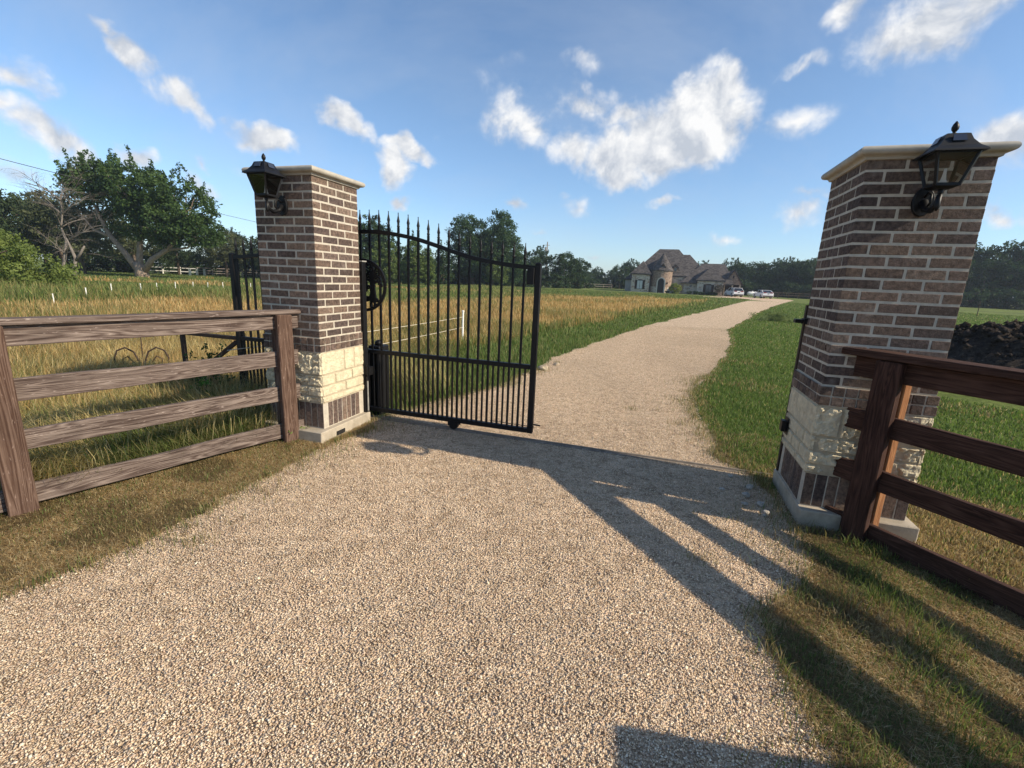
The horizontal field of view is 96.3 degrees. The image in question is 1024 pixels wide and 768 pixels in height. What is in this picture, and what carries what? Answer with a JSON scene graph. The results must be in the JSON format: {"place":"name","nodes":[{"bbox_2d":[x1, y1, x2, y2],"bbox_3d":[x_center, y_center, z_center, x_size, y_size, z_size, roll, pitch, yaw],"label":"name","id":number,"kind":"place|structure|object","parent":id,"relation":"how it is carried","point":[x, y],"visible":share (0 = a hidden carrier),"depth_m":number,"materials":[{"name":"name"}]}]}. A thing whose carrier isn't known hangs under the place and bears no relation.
{"place":"outdoors","nodes":[
{"label":"outdoors","id":0,"kind":"place"},
{"bbox_2d":[0,158,254,221],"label":"power line","id":1,"kind":"object","parent":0,"point":[81,179],"visible":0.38,"depth_m":42.00,"materials":[{"name":"grey metal"}]},
{"bbox_2d":[13,346,274,490],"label":"arching grass","id":2,"kind":"structure","parent":0,"point":[138,433],"depth_m":4.02,"materials":[{"name":"green plant"}]},
{"bbox_2d":[0,321,455,512],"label":"matted grass","id":3,"kind":"structure","parent":0,"point":[51,471],"depth_m":4.36,"materials":[{"name":"plant"}]},
{"bbox_2d":[0,274,710,427],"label":"dry grass","id":4,"kind":"structure","parent":0,"point":[558,306],"depth_m":14.11,"materials":[{"name":"yellow plant"}]},
{"bbox_2d":[0,301,859,767],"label":"driveway","id":5,"kind":"structure","parent":0,"point":[728,315],"depth_m":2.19,"materials":[{"name":"beige gravel"}]},
{"bbox_2d":[68,361,831,619],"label":"gravel weeds","id":6,"kind":"object","parent":5,"relation":"on","point":[131,527],"visible":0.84,"depth_m":2.58,"materials":[{"name":"green plant"}]},
{"bbox_2d":[370,415,770,474],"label":"gate track","id":7,"kind":"structure","parent":5,"relation":"on","point":[586,448],"depth_m":4.29,"materials":[{"name":"metal"}]},
{"bbox_2d":[180,210,542,433],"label":"sliding gate","id":8,"kind":"structure","parent":7,"relation":"on","point":[534,278],"depth_m":4.52,"materials":[{"name":"black metal"}]},
{"bbox_2d":[0,259,1023,767],"bbox_3d":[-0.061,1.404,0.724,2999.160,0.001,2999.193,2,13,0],"label":"ground","id":9,"kind":"structure","parent":0,"point":[940,393],"depth_m":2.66,"materials":[{"name":"green plant"}]},
{"bbox_2d":[0,188,49,270],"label":"hackberry tree","id":10,"kind":"object","parent":9,"relation":"on","point":[5,208],"visible":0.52,"depth_m":48.15,"materials":[{"name":"green plant"}]},
{"bbox_2d":[4,192,68,268],"bbox_3d":[-65.134,-21.083,63.348,11.012,10.684,10.793,13,17,38],"label":"hackberry tree","id":11,"kind":"object","parent":9,"relation":"on","point":[27,234],"visible":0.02,"depth_m":62.39,"materials":[{"name":"green plant"}]},
{"bbox_2d":[0,228,82,286],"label":"willow bush","id":12,"kind":"object","parent":9,"relation":"on","point":[12,263],"visible":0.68,"depth_m":23.05,"materials":[{"name":"green plant"}]},
{"bbox_2d":[7,188,103,265],"bbox_3d":[-57.342,-19.147,57.908,9.650,9.967,10.492,2,13,-2],"label":"hackberry tree","id":13,"kind":"object","parent":9,"relation":"on","point":[60,255],"visible":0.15,"depth_m":55.98,"materials":[{"name":"green plant"}]},
{"bbox_2d":[5,153,122,266],"bbox_3d":[-37.113,-13.717,38.019,9.155,10.023,5.544,5,13,10],"label":"dead tree","id":14,"kind":"object","parent":9,"relation":"on","point":[62,225],"visible":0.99,"depth_m":37.80,"materials":[{"name":"grey plant"}]},
{"bbox_2d":[15,184,131,273],"bbox_3d":[-48.190,-16.878,50.837,9.168,9.469,9.968,1,13,-5],"label":"hackberry tree","id":15,"kind":"object","parent":9,"relation":"on","point":[47,219],"visible":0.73,"depth_m":49.13,"materials":[{"name":"green plant"}]},
{"bbox_2d":[65,238,84,279],"bbox_3d":[-31.518,-8.962,33.357,1.352,3.138,0.304,2,13,0],"label":"broken stump","id":16,"kind":"object","parent":9,"relation":"on","point":[76,258],"visible":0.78,"depth_m":33.19,"materials":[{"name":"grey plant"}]},
{"bbox_2d":[48,250,106,270],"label":"thicket bush","id":17,"kind":"object","parent":9,"relation":"on","point":[71,258],"visible":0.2,"depth_m":67.05,"materials":[{"name":"green plant"}]},
{"bbox_2d":[90,247,152,271],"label":"thicket bush","id":18,"kind":"object","parent":9,"relation":"on","point":[122,267],"visible":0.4,"depth_m":68.34,"materials":[{"name":"green plant"}]},
{"bbox_2d":[53,264,197,273],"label":"rail fence","id":19,"kind":"object","parent":9,"relation":"on","point":[162,270],"visible":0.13,"depth_m":70.95,"materials":[{"name":"grey wood"}]},
{"bbox_2d":[93,214,162,272],"bbox_3d":[-51.284,-19.080,61.963,8.203,8.472,8.919,5,13,12],"label":"hackberry tree","id":20,"kind":"object","parent":9,"relation":"on","point":[130,249],"visible":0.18,"depth_m":61.22,"materials":[{"name":"green plant"}]},
{"bbox_2d":[52,144,229,276],"bbox_3d":[-38.353,-17.715,47.758,16.904,13.603,8.142,2,13,0],"label":"pecan tree","id":21,"kind":"object","parent":9,"relation":"on","point":[151,205],"visible":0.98,"depth_m":46.30,"materials":[{"name":"green plant"}]},
{"bbox_2d":[113,338,169,365],"bbox_3d":[-4.942,-0.356,6.133,0.621,0.671,0.039,-2,14,-19],"label":"scroll ironwork","id":22,"kind":"object","parent":9,"relation":"on","point":[115,354],"visible":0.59,"depth_m":6.11,"materials":[{"name":"metal"}]},
{"bbox_2d":[0,309,303,519],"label":"board fence","id":23,"kind":"object","parent":9,"relation":"on","point":[21,493],"visible":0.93,"depth_m":3.15,"materials":[{"name":"brown wood"}]},
{"bbox_2d":[143,250,200,273],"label":"thicket bush","id":24,"kind":"object","parent":9,"relation":"on","point":[170,270],"visible":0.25,"depth_m":72.19,"materials":[{"name":"green plant"}]},
{"bbox_2d":[145,240,205,274],"bbox_3d":[-46.809,-18.582,63.828,7.065,6.993,7.208,0,13,-9],"label":"hackberry tree","id":25,"kind":"object","parent":9,"relation":"on","point":[174,257],"visible":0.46,"depth_m":63.70,"materials":[{"name":"green plant"}]},
{"bbox_2d":[178,375,215,396],"bbox_3d":[-3.337,0.069,4.881,0.423,0.487,0.604,-2,14,-19],"label":"leafy weed","id":26,"kind":"object","parent":9,"relation":"on","point":[205,383],"visible":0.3,"depth_m":4.91,"materials":[{"name":"green plant"}]},
{"bbox_2d":[182,252,229,275],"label":"thicket bush","id":27,"kind":"object","parent":9,"relation":"on","point":[199,263],"visible":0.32,"depth_m":73.69,"materials":[{"name":"green plant"}]},
{"bbox_2d":[184,343,236,390],"bbox_3d":[-3.476,-0.123,5.281,0.643,0.671,0.428,2,13,0],"label":"leafy weed","id":28,"kind":"object","parent":9,"relation":"on","point":[207,354],"visible":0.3,"depth_m":5.31,"materials":[{"name":"green plant"}]},
{"bbox_2d":[195,228,249,276],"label":"hackberry tree","id":29,"kind":"object","parent":9,"relation":"on","point":[224,250],"visible":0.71,"depth_m":65.17,"materials":[{"name":"green plant"}]},
{"bbox_2d":[196,267,258,276],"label":"rail fence","id":30,"kind":"object","parent":9,"relation":"on","point":[242,274],"visible":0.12,"depth_m":71.36,"materials":[{"name":"white wood"}]},
{"bbox_2d":[211,227,253,267],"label":"hackberry tree","id":31,"kind":"object","parent":9,"relation":"on","point":[245,240],"visible":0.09,"depth_m":72.69,"materials":[{"name":"green plant"}]},
{"bbox_2d":[218,257,259,276],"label":"thicket bush","id":32,"kind":"object","parent":9,"relation":"on","point":[248,267],"visible":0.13,"depth_m":75.64,"materials":[{"name":"green plant"}]},
{"bbox_2d":[244,237,258,268],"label":"hackberry tree","id":33,"kind":"object","parent":9,"relation":"on","point":[255,246],"visible":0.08,"depth_m":66.22,"materials":[{"name":"green plant"}]},
{"bbox_2d":[241,165,370,443],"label":"gate pillar","id":34,"kind":"structure","parent":9,"relation":"on","point":[308,254],"depth_m":4.09,"materials":[{"name":"brick"}]},
{"bbox_2d":[242,153,287,215],"bbox_3d":[-1.966,-1.612,3.705,0.228,0.445,0.290,6,14,17],"label":"wall lantern","id":35,"kind":"object","parent":34,"relation":"attached to","point":[265,178],"depth_m":3.69,"materials":[{"name":"black metal"}]},
{"bbox_2d":[359,260,372,411],"bbox_3d":[-1.476,-0.381,4.644,0.108,1.678,0.079,6,14,17],"label":"guide post","id":36,"kind":"object","parent":34,"relation":"attached to","point":[368,370],"visible":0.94,"depth_m":4.61,"materials":[{"name":"black metal"}]},
{"bbox_2d":[358,222,374,258],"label":"broadleaf tree","id":37,"kind":"object","parent":9,"relation":"on","point":[366,256],"visible":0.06,"depth_m":74.47,"materials":[{"name":"green plant"}]},
{"bbox_2d":[0,270,751,452],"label":"green grass","id":38,"kind":"structure","parent":9,"relation":"on","point":[14,290],"depth_m":19.25,"materials":[{"name":"green plant"}]},
{"bbox_2d":[358,214,395,266],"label":"broadleaf tree","id":39,"kind":"object","parent":9,"relation":"on","point":[383,237],"visible":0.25,"depth_m":75.68,"materials":[{"name":"green plant"}]},
{"bbox_2d":[366,241,387,282],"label":"poplar tree","id":40,"kind":"object","parent":9,"relation":"on","point":[375,258],"visible":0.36,"depth_m":67.25,"materials":[{"name":"green plant"}]},
{"bbox_2d":[368,340,389,414],"bbox_3d":[-1.468,-0.077,5.075,0.145,0.834,0.190,6,14,17],"label":"gate operator","id":41,"kind":"object","parent":9,"relation":"on","point":[377,345],"visible":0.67,"depth_m":5.01,"materials":[{"name":"black metal"}]},
{"bbox_2d":[382,241,400,283],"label":"poplar tree","id":42,"kind":"object","parent":9,"relation":"on","point":[394,271],"visible":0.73,"depth_m":67.40,"materials":[{"name":"green plant"}]},
{"bbox_2d":[396,246,412,283],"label":"poplar tree","id":43,"kind":"object","parent":9,"relation":"on","point":[403,271],"visible":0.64,"depth_m":68.19,"materials":[{"name":"green plant"}]},
{"bbox_2d":[405,240,424,284],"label":"poplar tree","id":44,"kind":"object","parent":9,"relation":"on","point":[413,270],"visible":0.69,"depth_m":67.34,"materials":[{"name":"green plant"}]},
{"bbox_2d":[420,248,435,284],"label":"poplar tree","id":45,"kind":"object","parent":9,"relation":"on","point":[432,269],"visible":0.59,"depth_m":68.31,"materials":[{"name":"green plant"}]},
{"bbox_2d":[422,251,436,283],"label":"cedar tree","id":46,"kind":"object","parent":9,"relation":"on","point":[435,278],"visible":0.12,"depth_m":79.19,"materials":[{"name":"green plant"}]},
{"bbox_2d":[434,239,455,283],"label":"cedar tree","id":47,"kind":"object","parent":9,"relation":"on","point":[443,266],"visible":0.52,"depth_m":80.86,"materials":[{"name":"green plant"}]},
{"bbox_2d":[441,268,467,284],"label":"thicket bush","id":48,"kind":"object","parent":9,"relation":"on","point":[454,279],"visible":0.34,"depth_m":86.16,"materials":[{"name":"green plant"}]},
{"bbox_2d":[456,269,484,284],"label":"thicket bush","id":49,"kind":"object","parent":9,"relation":"on","point":[463,280],"visible":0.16,"depth_m":86.50,"materials":[{"name":"green plant"}]},
{"bbox_2d":[444,208,526,285],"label":"oak tree","id":50,"kind":"object","parent":9,"relation":"on","point":[500,232],"visible":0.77,"depth_m":82.90,"materials":[{"name":"green plant"}]},
{"bbox_2d":[484,257,508,285],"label":"tall shrub","id":51,"kind":"object","parent":9,"relation":"on","point":[496,273],"visible":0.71,"depth_m":81.79,"materials":[{"name":"green plant"}]},
{"bbox_2d":[514,275,532,286],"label":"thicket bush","id":52,"kind":"object","parent":9,"relation":"on","point":[528,285],"visible":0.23,"depth_m":91.30,"materials":[{"name":"green plant"}]},
{"bbox_2d":[521,254,537,284],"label":"broadleaf tree","id":53,"kind":"object","parent":9,"relation":"on","point":[532,259],"visible":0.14,"depth_m":91.70,"materials":[{"name":"green plant"}]},
{"bbox_2d":[526,245,554,275],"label":"broadleaf tree","id":54,"kind":"object","parent":9,"relation":"on","point":[541,257],"visible":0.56,"depth_m":95.21,"materials":[{"name":"green plant"}]},
{"bbox_2d":[544,270,569,287],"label":"thicket bush","id":55,"kind":"object","parent":9,"relation":"on","point":[555,280],"visible":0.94,"depth_m":93.78,"materials":[{"name":"green plant"}]},
{"bbox_2d":[545,251,584,287],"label":"broadleaf tree","id":56,"kind":"object","parent":9,"relation":"on","point":[561,264],"visible":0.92,"depth_m":94.20,"materials":[{"name":"green plant"}]},
{"bbox_2d":[562,273,590,288],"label":"thicket bush","id":57,"kind":"object","parent":9,"relation":"on","point":[582,280],"visible":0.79,"depth_m":97.59,"materials":[{"name":"green plant"}]},
{"bbox_2d":[566,259,592,283],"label":"broadleaf tree","id":58,"kind":"object","parent":9,"relation":"on","point":[585,267],"visible":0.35,"depth_m":99.05,"materials":[{"name":"green plant"}]},
{"bbox_2d":[590,277,601,287],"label":"thicket bush","id":59,"kind":"object","parent":9,"relation":"on","point":[598,283],"visible":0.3,"depth_m":123.74,"materials":[{"name":"green plant"}]},
{"bbox_2d":[591,266,603,286],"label":"broadleaf tree","id":60,"kind":"object","parent":9,"relation":"on","point":[595,269],"visible":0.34,"depth_m":144.57,"materials":[{"name":"green plant"}]},
{"bbox_2d":[593,271,605,279],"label":"broadleaf tree","id":61,"kind":"object","parent":9,"relation":"on","point":[598,276],"visible":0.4,"depth_m":127.58,"materials":[{"name":"green plant"}]},
{"bbox_2d":[596,277,613,287],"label":"thicket bush","id":62,"kind":"object","parent":9,"relation":"on","point":[606,281],"visible":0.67,"depth_m":125.32,"materials":[{"name":"green plant"}]},
{"bbox_2d":[609,280,624,288],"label":"thicket bush","id":63,"kind":"object","parent":9,"relation":"on","point":[614,286],"visible":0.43,"depth_m":126.73,"materials":[{"name":"green plant"}]},
{"bbox_2d":[610,264,630,288],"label":"broadleaf tree","id":64,"kind":"object","parent":9,"relation":"on","point":[617,278],"visible":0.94,"depth_m":123.88,"materials":[{"name":"green plant"}]},
{"bbox_2d":[619,258,639,276],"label":"broadleaf tree","id":65,"kind":"object","parent":9,"relation":"on","point":[630,266],"visible":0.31,"depth_m":125.43,"materials":[{"name":"green plant"}]},
{"bbox_2d":[668,282,681,293],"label":"rounded shrub","id":66,"kind":"object","parent":9,"relation":"on","point":[673,286],"visible":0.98,"depth_m":88.86,"materials":[{"name":"green plant"}]},
{"bbox_2d":[624,249,742,296],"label":"farmhouse","id":67,"kind":"object","parent":9,"relation":"on","point":[660,270],"visible":0.84,"depth_m":91.75,"materials":[{"name":"stone"}]},
{"bbox_2d":[634,279,644,289],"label":"window","id":68,"kind":"structure","parent":67,"relation":"in","point":[640,283],"depth_m":92.51,"materials":[{"name":"grey glass"}]},
{"bbox_2d":[703,284,713,292],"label":"window","id":69,"kind":"structure","parent":67,"relation":"in","point":[708,287],"depth_m":88.27,"materials":[{"name":"grey glass"}]},
{"bbox_2d":[714,284,723,295],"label":"ornamental tree","id":70,"kind":"object","parent":9,"relation":"on","point":[719,289],"visible":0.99,"depth_m":86.66,"materials":[{"name":"green plant"}]},
{"bbox_2d":[722,257,749,274],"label":"broadleaf tree","id":71,"kind":"object","parent":9,"relation":"on","point":[738,264],"visible":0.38,"depth_m":115.28,"materials":[{"name":"green plant"}]},
{"bbox_2d":[737,268,756,282],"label":"broadleaf tree","id":72,"kind":"object","parent":9,"relation":"on","point":[743,275],"visible":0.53,"depth_m":111.23,"materials":[{"name":"green plant"}]},
{"bbox_2d":[739,277,754,291],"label":"thicket bush","id":73,"kind":"object","parent":9,"relation":"on","point":[748,282],"visible":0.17,"depth_m":107.66,"materials":[{"name":"green plant"}]},
{"bbox_2d":[703,296,793,302],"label":"parking apron","id":74,"kind":"object","parent":9,"relation":"on","point":[771,300],"visible":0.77,"depth_m":73.31,"materials":[{"name":"beige concrete"}]},
{"bbox_2d":[724,288,743,296],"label":"parked car","id":75,"kind":"object","parent":74,"relation":"on","point":[731,292],"visible":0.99,"depth_m":82.23,"materials":[{"name":"white paint"}]},
{"bbox_2d":[753,290,773,298],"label":"parked car","id":76,"kind":"object","parent":74,"relation":"on","point":[768,293],"visible":0.98,"depth_m":79.51,"materials":[{"name":"white paint"}]},
{"bbox_2d":[741,282,762,295],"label":"thicket bush","id":77,"kind":"object","parent":9,"relation":"on","point":[751,288],"visible":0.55,"depth_m":106.11,"materials":[{"name":"green plant"}]},
{"bbox_2d":[737,261,771,281],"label":"broadleaf tree","id":78,"kind":"object","parent":9,"relation":"on","point":[752,266],"visible":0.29,"depth_m":113.54,"materials":[{"name":"green plant"}]},
{"bbox_2d":[758,283,782,296],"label":"thicket bush","id":79,"kind":"object","parent":9,"relation":"on","point":[764,287],"visible":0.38,"depth_m":104.74,"materials":[{"name":"green plant"}]},
{"bbox_2d":[748,310,794,322],"bbox_3d":[13.118,-3.393,23.182,2.084,0.644,2.055,8,14,22],"label":"leafy weed","id":80,"kind":"object","parent":9,"relation":"on","point":[781,316],"visible":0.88,"depth_m":23.06,"materials":[{"name":"green plant"}]},
{"bbox_2d":[757,261,786,280],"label":"broadleaf tree","id":81,"kind":"object","parent":9,"relation":"on","point":[767,265],"visible":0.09,"depth_m":111.94,"materials":[{"name":"green plant"}]},
{"bbox_2d":[770,256,800,281],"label":"broadleaf tree","id":82,"kind":"object","parent":9,"relation":"on","point":[784,263],"visible":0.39,"depth_m":106.86,"materials":[{"name":"green plant"}]},
{"bbox_2d":[771,279,800,297],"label":"thicket bush","id":83,"kind":"object","parent":9,"relation":"on","point":[785,287],"visible":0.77,"depth_m":100.16,"materials":[{"name":"green plant"}]},
{"bbox_2d":[768,263,805,286],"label":"broadleaf tree","id":84,"kind":"object","parent":9,"relation":"on","point":[788,275],"visible":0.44,"depth_m":105.00,"materials":[{"name":"green plant"}]},
{"bbox_2d":[786,284,810,298],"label":"thicket bush","id":85,"kind":"object","parent":9,"relation":"on","point":[801,289],"visible":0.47,"depth_m":97.78,"materials":[{"name":"green plant"}]},
{"bbox_2d":[784,258,815,281],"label":"broadleaf tree","id":86,"kind":"object","parent":9,"relation":"on","point":[801,264],"visible":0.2,"depth_m":104.22,"materials":[{"name":"green plant"}]},
{"bbox_2d":[800,284,811,298],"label":"thicket bush","id":87,"kind":"object","parent":9,"relation":"on","point":[805,294],"visible":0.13,"depth_m":95.92,"materials":[{"name":"green plant"}]},
{"bbox_2d":[797,258,817,286],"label":"broadleaf tree","id":88,"kind":"object","parent":9,"relation":"on","point":[807,272],"visible":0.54,"depth_m":99.62,"materials":[{"name":"green plant"}]},
{"bbox_2d":[693,301,1023,587],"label":"lawn grass","id":89,"kind":"structure","parent":9,"relation":"on","point":[989,486],"depth_m":5.34,"materials":[{"name":"green plant"}]},
{"bbox_2d":[772,141,1021,542],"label":"gate pillar","id":90,"kind":"structure","parent":9,"relation":"on","point":[891,272],"depth_m":2.79,"materials":[{"name":"brick"}]},
{"bbox_2d":[779,416,789,434],"bbox_3d":[2.099,0.319,3.547,0.041,0.128,0.090,6,14,17],"label":"gate catch","id":91,"kind":"object","parent":90,"relation":"attached to","point":[783,425],"visible":1,"depth_m":3.52,"materials":[{"name":"black metal"}]},
{"bbox_2d":[776,305,808,470],"bbox_3d":[2.191,0.092,3.588,0.034,1.400,0.035,6,14,17],"label":"receiver channel","id":92,"kind":"object","parent":90,"relation":"attached to","point":[795,367],"visible":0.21,"depth_m":3.52,"materials":[{"name":"metal"}]},
{"bbox_2d":[793,318,807,324],"bbox_3d":[2.155,-0.471,3.433,0.074,0.042,0.090,6,14,17],"label":"gate catch","id":93,"kind":"object","parent":90,"relation":"attached to","point":[802,320],"visible":1,"depth_m":3.41,"materials":[{"name":"black metal"}]},
{"bbox_2d":[911,121,990,216],"bbox_3d":[2.295,-1.145,2.446,0.228,0.445,0.290,6,14,17],"label":"wall lantern","id":94,"kind":"object","parent":90,"relation":"attached to","point":[964,151],"depth_m":2.40,"materials":[{"name":"black metal"}]},
{"bbox_2d":[824,345,1023,618],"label":"board fence","id":95,"kind":"object","parent":9,"relation":"on","point":[882,425],"visible":0.81,"depth_m":2.58,"materials":[{"name":"brown wood"}]},
{"bbox_2d":[964,259,981,292],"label":"broadleaf tree","id":96,"kind":"object","parent":9,"relation":"on","point":[970,281],"visible":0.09,"depth_m":82.79,"materials":[{"name":"green plant"}]},
{"bbox_2d":[967,240,984,291],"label":"broadleaf tree","id":97,"kind":"object","parent":9,"relation":"on","point":[977,248],"visible":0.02,"depth_m":84.94,"materials":[{"name":"green plant"}]},
{"bbox_2d":[960,287,999,307],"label":"thicket bush","id":98,"kind":"object","parent":9,"relation":"on","point":[971,297],"visible":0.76,"depth_m":79.81,"materials":[{"name":"green plant"}]},
{"bbox_2d":[947,319,1023,368],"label":"soil mound","id":99,"kind":"object","parent":9,"relation":"on","point":[992,343],"visible":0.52,"depth_m":7.78,"materials":[{"name":"brown soil"}]},
{"bbox_2d":[972,239,1023,292],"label":"broadleaf tree","id":100,"kind":"object","parent":9,"relation":"on","point":[1003,259],"visible":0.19,"depth_m":82.87,"materials":[{"name":"green plant"}]},
{"bbox_2d":[975,286,1023,309],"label":"thicket bush","id":101,"kind":"object","parent":9,"relation":"on","point":[1013,300],"visible":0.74,"depth_m":78.04,"materials":[{"name":"green plant"}]},
{"bbox_2d":[989,242,1023,307],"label":"broadleaf tree","id":102,"kind":"object","parent":9,"relation":"on","point":[1015,257],"visible":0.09,"depth_m":84.81,"materials":[{"name":"green plant"}]},
{"bbox_2d":[0,0,1023,280],"label":"sky","id":103,"kind":"structure","parent":0,"point":[611,133],"materials":[{"name":"blue"}]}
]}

